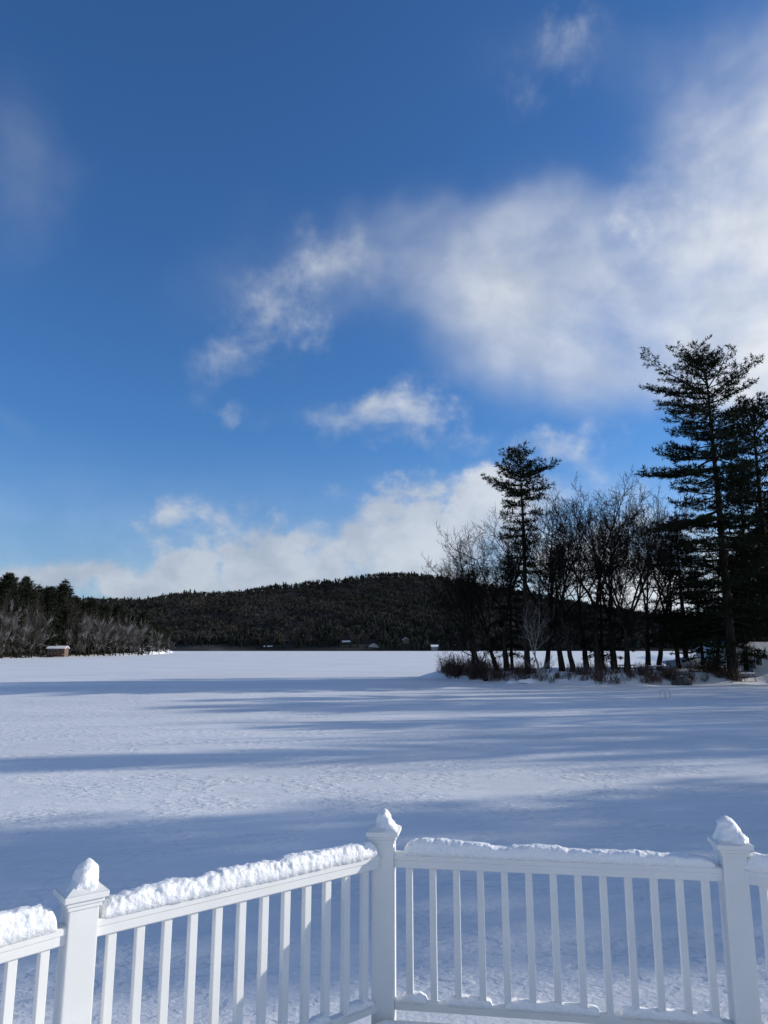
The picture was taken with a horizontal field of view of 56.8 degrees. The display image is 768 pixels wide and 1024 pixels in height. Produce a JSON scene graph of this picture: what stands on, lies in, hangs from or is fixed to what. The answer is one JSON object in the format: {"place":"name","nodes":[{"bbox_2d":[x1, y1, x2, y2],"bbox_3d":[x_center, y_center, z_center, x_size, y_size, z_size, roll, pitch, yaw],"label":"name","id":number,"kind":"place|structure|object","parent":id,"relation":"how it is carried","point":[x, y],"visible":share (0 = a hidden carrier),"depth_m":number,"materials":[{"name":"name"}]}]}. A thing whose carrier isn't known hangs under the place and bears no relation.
{"place":"outdoors","nodes":[
{"label":"outdoors","id":0,"kind":"place"},
{"bbox_2d":[0,643,172,658],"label":"shore ground","id":1,"kind":"structure","parent":0,"point":[133,654],"depth_m":364.24,"materials":[{"name":"snow"}]},
{"bbox_2d":[0,596,14,657],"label":"bare tree","id":2,"kind":"object","parent":1,"relation":"on","point":[6,626],"visible":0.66,"depth_m":267.33,"materials":[{"name":"grey plant"}]},
{"bbox_2d":[0,587,16,630],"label":"evergreen tree","id":3,"kind":"object","parent":1,"relation":"on","point":[5,595],"visible":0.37,"depth_m":275.02,"materials":[{"name":"green plant"}]},
{"bbox_2d":[0,580,18,657],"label":"evergreen tree","id":4,"kind":"object","parent":1,"relation":"on","point":[3,590],"visible":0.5,"depth_m":274.50,"materials":[{"name":"green plant"}]},
{"bbox_2d":[0,619,19,657],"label":"bare tree","id":5,"kind":"object","parent":1,"relation":"on","point":[12,637],"visible":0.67,"depth_m":272.30,"materials":[{"name":"grey plant"}]},
{"bbox_2d":[1,576,20,657],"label":"evergreen tree","id":6,"kind":"object","parent":1,"relation":"on","point":[12,627],"visible":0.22,"depth_m":276.54,"materials":[{"name":"green plant"}]},
{"bbox_2d":[0,599,23,658],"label":"bare tree","id":7,"kind":"object","parent":1,"relation":"on","point":[10,625],"visible":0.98,"depth_m":264.65,"materials":[{"name":"grey plant"}]},
{"bbox_2d":[0,571,26,644],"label":"evergreen tree","id":8,"kind":"object","parent":1,"relation":"on","point":[10,581],"visible":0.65,"depth_m":277.35,"materials":[{"name":"green plant"}]},
{"bbox_2d":[4,589,27,657],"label":"evergreen tree","id":9,"kind":"object","parent":1,"relation":"on","point":[14,594],"visible":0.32,"depth_m":279.95,"materials":[{"name":"green plant"}]},
{"bbox_2d":[11,600,27,657],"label":"bare tree","id":10,"kind":"object","parent":1,"relation":"on","point":[24,618],"visible":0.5,"depth_m":279.67,"materials":[{"name":"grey plant"}]},
{"bbox_2d":[11,613,37,657],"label":"bare tree","id":11,"kind":"object","parent":1,"relation":"on","point":[21,631],"visible":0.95,"depth_m":277.49,"materials":[{"name":"grey plant"}]},
{"bbox_2d":[9,588,40,655],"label":"evergreen tree","id":12,"kind":"object","parent":1,"relation":"on","point":[34,654],"visible":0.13,"depth_m":294.47,"materials":[{"name":"green plant"}]},
{"bbox_2d":[16,576,39,656],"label":"evergreen tree","id":13,"kind":"object","parent":1,"relation":"on","point":[28,583],"visible":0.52,"depth_m":293.42,"materials":[{"name":"green plant"}]},
{"bbox_2d":[16,589,43,655],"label":"evergreen tree","id":14,"kind":"object","parent":1,"relation":"on","point":[38,593],"visible":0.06,"depth_m":302.45,"materials":[{"name":"green plant"}]},
{"bbox_2d":[22,594,45,657],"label":"bare tree","id":15,"kind":"object","parent":1,"relation":"on","point":[34,622],"visible":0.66,"depth_m":289.17,"materials":[{"name":"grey plant"}]},
{"bbox_2d":[25,605,48,657],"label":"bare tree","id":16,"kind":"object","parent":1,"relation":"on","point":[37,620],"visible":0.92,"depth_m":288.65,"materials":[{"name":"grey plant"}]},
{"bbox_2d":[26,584,54,655],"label":"evergreen tree","id":17,"kind":"object","parent":1,"relation":"on","point":[41,589],"visible":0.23,"depth_m":309.32,"materials":[{"name":"green plant"}]},
{"bbox_2d":[24,600,56,657],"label":"bare tree","id":18,"kind":"object","parent":1,"relation":"on","point":[39,635],"visible":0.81,"depth_m":289.51,"materials":[{"name":"grey plant"}]},
{"bbox_2d":[36,588,65,655],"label":"evergreen tree","id":19,"kind":"object","parent":1,"relation":"on","point":[52,597],"visible":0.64,"depth_m":311.68,"materials":[{"name":"green plant"}]},
{"bbox_2d":[44,644,69,656],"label":"boathouse","id":20,"kind":"object","parent":1,"relation":"on","point":[55,650],"visible":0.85,"depth_m":300.89,"materials":[{"name":"brown wood"}]},
{"bbox_2d":[44,591,71,655],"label":"evergreen tree","id":21,"kind":"object","parent":1,"relation":"on","point":[61,643],"visible":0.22,"depth_m":321.20,"materials":[{"name":"green plant"}]},
{"bbox_2d":[42,584,82,642],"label":"evergreen tree","id":22,"kind":"object","parent":1,"relation":"on","point":[64,590],"visible":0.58,"depth_m":321.71,"materials":[{"name":"green plant"}]},
{"bbox_2d":[50,578,81,655],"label":"evergreen tree","id":23,"kind":"object","parent":1,"relation":"on","point":[65,581],"visible":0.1,"depth_m":331.97,"materials":[{"name":"green plant"}]},
{"bbox_2d":[58,593,82,645],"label":"bare tree","id":24,"kind":"object","parent":1,"relation":"on","point":[70,617],"visible":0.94,"depth_m":319.75,"materials":[{"name":"grey plant"}]},
{"bbox_2d":[62,616,89,655],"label":"bare tree","id":25,"kind":"object","parent":1,"relation":"on","point":[78,634],"visible":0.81,"depth_m":324.69,"materials":[{"name":"grey plant"}]},
{"bbox_2d":[64,596,91,655],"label":"evergreen tree","id":26,"kind":"object","parent":1,"relation":"on","point":[78,599],"visible":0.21,"depth_m":333.84,"materials":[{"name":"green plant"}]},
{"bbox_2d":[73,610,93,656],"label":"bare tree","id":27,"kind":"object","parent":1,"relation":"on","point":[83,636],"visible":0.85,"depth_m":326.31,"materials":[{"name":"grey plant"}]},
{"bbox_2d":[72,614,94,655],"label":"bare tree","id":28,"kind":"object","parent":1,"relation":"on","point":[84,632],"visible":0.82,"depth_m":328.37,"materials":[{"name":"grey plant"}]},
{"bbox_2d":[76,596,104,654],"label":"evergreen tree","id":29,"kind":"object","parent":1,"relation":"on","point":[91,604],"visible":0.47,"depth_m":344.05,"materials":[{"name":"green plant"}]},
{"bbox_2d":[84,610,98,655],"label":"bare tree","id":30,"kind":"object","parent":1,"relation":"on","point":[88,636],"visible":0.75,"depth_m":330.65,"materials":[{"name":"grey plant"}]},
{"bbox_2d":[87,612,117,655],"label":"bare tree","id":31,"kind":"object","parent":1,"relation":"on","point":[103,646],"visible":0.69,"depth_m":342.77,"materials":[{"name":"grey plant"}]},
{"bbox_2d":[91,618,116,655],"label":"bare tree","id":32,"kind":"object","parent":1,"relation":"on","point":[96,635],"visible":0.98,"depth_m":337.64,"materials":[{"name":"grey plant"}]},
{"bbox_2d":[99,604,115,654],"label":"evergreen tree","id":33,"kind":"object","parent":1,"relation":"on","point":[106,607],"visible":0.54,"depth_m":353.59,"materials":[{"name":"green plant"}]},
{"bbox_2d":[102,603,128,652],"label":"evergreen tree","id":34,"kind":"object","parent":1,"relation":"on","point":[118,606],"visible":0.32,"depth_m":373.96,"materials":[{"name":"green plant"}]},
{"bbox_2d":[107,630,124,655],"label":"bare tree","id":35,"kind":"object","parent":1,"relation":"on","point":[116,637],"visible":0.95,"depth_m":348.28,"materials":[{"name":"grey plant"}]},
{"bbox_2d":[112,609,130,653],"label":"evergreen tree","id":36,"kind":"object","parent":1,"relation":"on","point":[123,616],"visible":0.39,"depth_m":373.03,"materials":[{"name":"green plant"}]},
{"bbox_2d":[112,616,132,655],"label":"bare tree","id":37,"kind":"object","parent":1,"relation":"on","point":[117,647],"visible":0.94,"depth_m":351.63,"materials":[{"name":"grey plant"}]},
{"bbox_2d":[115,613,136,654],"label":"bare tree","id":38,"kind":"object","parent":1,"relation":"on","point":[127,629],"visible":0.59,"depth_m":366.06,"materials":[{"name":"grey plant"}]},
{"bbox_2d":[127,623,142,654],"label":"bare tree","id":39,"kind":"object","parent":1,"relation":"on","point":[132,637],"visible":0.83,"depth_m":368.08,"materials":[{"name":"grey plant"}]},
{"bbox_2d":[133,618,149,654],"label":"bare tree","id":40,"kind":"object","parent":1,"relation":"on","point":[141,636],"visible":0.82,"depth_m":378.25,"materials":[{"name":"grey plant"}]},
{"bbox_2d":[133,619,150,654],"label":"evergreen tree","id":41,"kind":"object","parent":1,"relation":"on","point":[145,648],"visible":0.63,"depth_m":388.42,"materials":[{"name":"green plant"}]},
{"bbox_2d":[133,611,152,651],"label":"evergreen tree","id":42,"kind":"object","parent":1,"relation":"on","point":[143,615],"visible":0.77,"depth_m":390.71,"materials":[{"name":"green plant"}]},
{"bbox_2d":[149,622,160,646],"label":"evergreen tree","id":43,"kind":"object","parent":1,"relation":"on","point":[155,626],"visible":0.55,"depth_m":449.26,"materials":[{"name":"green plant"}]},
{"bbox_2d":[150,625,166,652],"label":"bare tree","id":44,"kind":"object","parent":1,"relation":"on","point":[152,638],"visible":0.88,"depth_m":423.02,"materials":[{"name":"grey plant"}]},
{"bbox_2d":[161,625,167,652],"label":"evergreen tree","id":45,"kind":"object","parent":1,"relation":"on","point":[165,633],"visible":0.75,"depth_m":492.69,"materials":[{"name":"green plant"}]},
{"bbox_2d":[0,651,767,1023],"bbox_3d":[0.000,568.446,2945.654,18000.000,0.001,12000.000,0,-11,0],"label":"lake","id":46,"kind":"structure","parent":0,"point":[126,773],"depth_m":18.77,"materials":[{"name":"snow"}]},
{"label":"deck floor","id":47,"kind":"structure","parent":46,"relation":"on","visible":0},
{"bbox_2d":[0,823,767,1023],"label":"deck railing","id":48,"kind":"object","parent":47,"relation":"on","point":[82,925],"visible":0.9,"depth_m":3.84,"materials":[{"name":"white plastic"}]},
{"bbox_2d":[0,904,56,947],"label":"rail snow","id":49,"kind":"structure","parent":48,"relation":"on","point":[20,924],"depth_m":2.95,"materials":[{"name":"snow"}]},
{"bbox_2d":[66,858,98,891],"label":"snow","id":50,"kind":"structure","parent":48,"relation":"on","point":[85,875],"depth_m":3.14,"materials":[{"name":"snow"}]},
{"bbox_2d":[99,841,377,918],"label":"rail snow","id":51,"kind":"structure","parent":48,"relation":"on","point":[168,891],"depth_m":3.55,"materials":[{"name":"snow"}]},
{"bbox_2d":[309,1014,330,1023],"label":"snow","id":52,"kind":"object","parent":48,"relation":"on","point":[320,1019],"visible":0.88,"depth_m":3.75,"materials":[{"name":"snow"}]},
{"bbox_2d":[345,998,374,1016],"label":"snow","id":53,"kind":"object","parent":48,"relation":"on","point":[357,1006],"visible":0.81,"depth_m":3.91,"materials":[{"name":"snow"}]},
{"bbox_2d":[375,808,396,830],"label":"snow","id":54,"kind":"structure","parent":48,"relation":"on","point":[385,820],"depth_m":4.18,"materials":[{"name":"snow"}]},
{"bbox_2d":[401,990,427,1004],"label":"snow","id":55,"kind":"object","parent":48,"relation":"on","point":[418,997],"visible":0.88,"depth_m":3.99,"materials":[{"name":"snow"}]},
{"bbox_2d":[446,993,491,1008],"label":"snow","id":56,"kind":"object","parent":48,"relation":"on","point":[469,1001],"visible":0.95,"depth_m":3.95,"materials":[{"name":"snow"}]},
{"bbox_2d":[505,997,599,1016],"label":"snow","id":57,"kind":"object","parent":48,"relation":"on","point":[549,1007],"visible":0.94,"depth_m":3.89,"materials":[{"name":"snow"}]},
{"bbox_2d":[403,837,715,867],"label":"rail snow","id":58,"kind":"structure","parent":48,"relation":"on","point":[435,847],"depth_m":4.03,"materials":[{"name":"snow"}]},
{"bbox_2d":[619,1005,723,1023],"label":"snow","id":59,"kind":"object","parent":48,"relation":"on","point":[678,1015],"visible":0.94,"depth_m":3.81,"materials":[{"name":"snow"}]},
{"bbox_2d":[712,816,748,843],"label":"snow","id":60,"kind":"structure","parent":48,"relation":"on","point":[727,828],"depth_m":3.91,"materials":[{"name":"snow"}]},
{"bbox_2d":[745,852,767,873],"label":"rail snow","id":61,"kind":"structure","parent":48,"relation":"on","point":[757,862],"depth_m":3.83,"materials":[{"name":"snow"}]},
{"bbox_2d":[376,1020,438,1023],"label":"deck snow","id":62,"kind":"structure","parent":47,"relation":"on","point":[394,1022],"depth_m":3.90,"materials":[{"name":"snow"}]},
{"bbox_2d":[0,0,767,611],"label":"sky","id":63,"kind":"structure","parent":0,"point":[281,281],"materials":[{"name":"blue"}]},
{"bbox_2d":[96,576,766,650],"bbox_3d":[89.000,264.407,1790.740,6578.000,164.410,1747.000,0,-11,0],"label":"hills","id":64,"kind":"structure","parent":0,"point":[269,642],"depth_m":992.61,"materials":[{"name":"plant"}]},
{"bbox_2d":[67,571,766,650],"bbox_3d":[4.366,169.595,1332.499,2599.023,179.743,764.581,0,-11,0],"label":"conifer forest","id":65,"kind":"object","parent":64,"relation":"on","point":[389,630],"visible":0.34,"depth_m":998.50,"materials":[{"name":"plant"}]},
{"bbox_2d":[416,655,767,685],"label":"ground","id":66,"kind":"structure","parent":0,"point":[762,678],"depth_m":77.64,"materials":[{"name":"snow"}]},
{"bbox_2d":[444,661,464,678],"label":"shrub","id":67,"kind":"object","parent":66,"relation":"on","point":[452,671],"visible":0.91,"depth_m":87.69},
{"bbox_2d":[445,654,472,675],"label":"shrub","id":68,"kind":"object","parent":66,"relation":"on","point":[450,666],"visible":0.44,"depth_m":88.41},
{"bbox_2d":[416,532,503,680],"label":"bare tree","id":69,"kind":"object","parent":66,"relation":"on","point":[475,656],"visible":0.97,"depth_m":83.37,"materials":[{"name":"brown plant"}]},
{"bbox_2d":[433,552,500,663],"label":"bare tree","id":70,"kind":"object","parent":66,"relation":"on","point":[455,572],"visible":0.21,"depth_m":88.78,"materials":[{"name":"brown plant"}]},
{"bbox_2d":[440,523,510,669],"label":"bare tree","id":71,"kind":"object","parent":66,"relation":"on","point":[490,645],"visible":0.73,"depth_m":85.08,"materials":[{"name":"brown plant"}]},
{"bbox_2d":[461,659,489,680],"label":"shrub","id":72,"kind":"object","parent":66,"relation":"on","point":[471,672],"visible":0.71,"depth_m":83.54,"materials":[{"name":"plant"}]},
{"bbox_2d":[436,496,551,670],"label":"bare tree","id":73,"kind":"object","parent":66,"relation":"on","point":[505,628],"visible":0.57,"depth_m":85.17,"materials":[{"name":"brown plant"}]},
{"bbox_2d":[483,667,509,681],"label":"shrub","id":74,"kind":"object","parent":66,"relation":"on","point":[491,677],"visible":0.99,"depth_m":80.88,"materials":[{"name":"plant"}]},
{"bbox_2d":[484,653,509,671],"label":"shrub","id":75,"kind":"object","parent":66,"relation":"on","point":[497,664],"visible":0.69,"depth_m":84.24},
{"bbox_2d":[487,551,536,668],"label":"evergreen tree","id":76,"kind":"object","parent":66,"relation":"on","point":[511,646],"visible":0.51,"depth_m":90.47,"materials":[{"name":"green plant"}]},
{"bbox_2d":[480,439,561,673],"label":"pine tree","id":77,"kind":"object","parent":66,"relation":"on","point":[521,475],"visible":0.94,"depth_m":83.67,"materials":[{"name":"green plant"}]},
{"bbox_2d":[518,678,538,683],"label":"snow drift","id":78,"kind":"object","parent":66,"relation":"on","point":[526,681],"visible":0.96,"depth_m":76.51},
{"bbox_2d":[518,659,543,675],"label":"shrub","id":79,"kind":"object","parent":66,"relation":"on","point":[528,669],"visible":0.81,"depth_m":79.29,"materials":[{"name":"plant"}]},
{"bbox_2d":[518,599,554,680],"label":"birch tree","id":80,"kind":"object","parent":66,"relation":"on","point":[538,668],"visible":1,"depth_m":78.09,"materials":[{"name":"plant"}]},
{"bbox_2d":[473,483,636,671],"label":"bare tree","id":81,"kind":"object","parent":66,"relation":"on","point":[561,664],"visible":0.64,"depth_m":83.32,"materials":[{"name":"brown plant"}]},
{"bbox_2d":[511,484,600,670],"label":"bare tree","id":82,"kind":"object","parent":66,"relation":"on","point":[560,611],"visible":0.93,"depth_m":81.04,"materials":[{"name":"brown plant"}]},
{"bbox_2d":[521,502,605,667],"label":"bare tree","id":83,"kind":"object","parent":66,"relation":"on","point":[582,638],"visible":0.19,"depth_m":92.15,"materials":[{"name":"brown plant"}]},
{"bbox_2d":[520,512,637,668],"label":"bare tree","id":84,"kind":"object","parent":66,"relation":"on","point":[548,648],"visible":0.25,"depth_m":92.07,"materials":[{"name":"brown plant"}]},
{"bbox_2d":[508,465,653,668],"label":"bare tree","id":85,"kind":"object","parent":66,"relation":"on","point":[597,656],"visible":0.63,"depth_m":83.59,"materials":[{"name":"brown plant"}]},
{"bbox_2d":[589,657,618,673],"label":"shrub","id":86,"kind":"object","parent":66,"relation":"on","point":[604,665],"visible":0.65,"depth_m":76.71,"materials":[{"name":"plant"}]},
{"bbox_2d":[574,564,635,666],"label":"evergreen tree","id":87,"kind":"object","parent":66,"relation":"on","point":[601,641],"visible":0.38,"depth_m":88.47,"materials":[{"name":"green plant"}]},
{"bbox_2d":[564,470,654,669],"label":"bare tree","id":88,"kind":"object","parent":66,"relation":"on","point":[613,655],"visible":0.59,"depth_m":84.45,"materials":[{"name":"brown plant"}]},
{"bbox_2d":[555,483,704,672],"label":"bare tree","id":89,"kind":"object","parent":66,"relation":"on","point":[631,610],"visible":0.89,"depth_m":79.37,"materials":[{"name":"brown plant"}]},
{"bbox_2d":[618,478,693,668],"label":"bare tree","id":90,"kind":"object","parent":66,"relation":"on","point":[660,648],"visible":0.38,"depth_m":84.88,"materials":[{"name":"brown plant"}]},
{"bbox_2d":[656,663,684,681],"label":"shrub","id":91,"kind":"object","parent":66,"relation":"on","point":[668,674],"visible":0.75,"depth_m":76.66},
{"bbox_2d":[615,492,732,665],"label":"bare tree","id":92,"kind":"object","parent":66,"relation":"on","point":[647,652],"visible":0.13,"depth_m":93.70,"materials":[{"name":"brown plant"}]},
{"bbox_2d":[629,509,718,668],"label":"bare tree","id":93,"kind":"object","parent":66,"relation":"on","point":[677,657],"visible":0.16,"depth_m":88.81,"materials":[{"name":"brown plant"}]},
{"bbox_2d":[639,510,722,667],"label":"evergreen tree","id":94,"kind":"object","parent":66,"relation":"on","point":[681,607],"visible":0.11,"depth_m":92.07,"materials":[{"name":"green plant"}]},
{"bbox_2d":[671,676,692,684],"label":"boulder","id":95,"kind":"object","parent":66,"relation":"on","point":[682,680],"visible":0.65,"depth_m":73.90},
{"bbox_2d":[662,657,723,667],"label":"snow mound","id":96,"kind":"object","parent":66,"relation":"on","point":[682,664],"visible":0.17,"depth_m":90.54,"materials":[{"name":"snow"}]},
{"bbox_2d":[669,575,724,664],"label":"evergreen tree","id":97,"kind":"object","parent":66,"relation":"on","point":[692,657],"visible":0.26,"depth_m":84.54,"materials":[{"name":"green plant"}]},
{"bbox_2d":[633,334,767,680],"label":"pine tree","id":98,"kind":"object","parent":66,"relation":"on","point":[725,584],"visible":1,"depth_m":80.19,"materials":[{"name":"green plant"}]},
{"bbox_2d":[677,533,763,661],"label":"bare tree","id":99,"kind":"object","parent":66,"relation":"on","point":[713,575],"visible":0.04,"depth_m":93.11,"materials":[{"name":"brown plant"}]},
{"bbox_2d":[701,391,767,632],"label":"pine tree","id":100,"kind":"object","parent":66,"relation":"on","point":[759,482],"visible":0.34,"depth_m":87.83,"materials":[{"name":"green plant"}]},
{"bbox_2d":[719,664,749,681],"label":"shrub","id":101,"kind":"object","parent":66,"relation":"on","point":[733,672],"visible":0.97,"depth_m":77.14,"materials":[{"name":"plant"}]},
{"bbox_2d":[707,532,767,670],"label":"bare tree","id":102,"kind":"object","parent":66,"relation":"on","point":[743,634],"visible":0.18,"depth_m":82.46,"materials":[{"name":"brown plant"}]},
{"bbox_2d":[707,460,767,640],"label":"pine tree","id":103,"kind":"object","parent":66,"relation":"on","point":[737,512],"visible":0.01,"depth_m":100.41,"materials":[{"name":"green plant"}]},
{"bbox_2d":[719,533,767,641],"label":"evergreen tree","id":104,"kind":"object","parent":66,"relation":"on","point":[748,635],"visible":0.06,"depth_m":90.53,"materials":[{"name":"green plant"}]},
{"bbox_2d":[735,489,767,640],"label":"evergreen tree","id":105,"kind":"object","parent":66,"relation":"on","point":[752,528],"visible":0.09,"depth_m":100.31,"materials":[{"name":"green plant"}]},
{"bbox_2d":[736,642,767,672],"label":"cottage","id":106,"kind":"structure","parent":66,"relation":"on","point":[762,666],"depth_m":80.88,"materials":[{"name":"white wood"}]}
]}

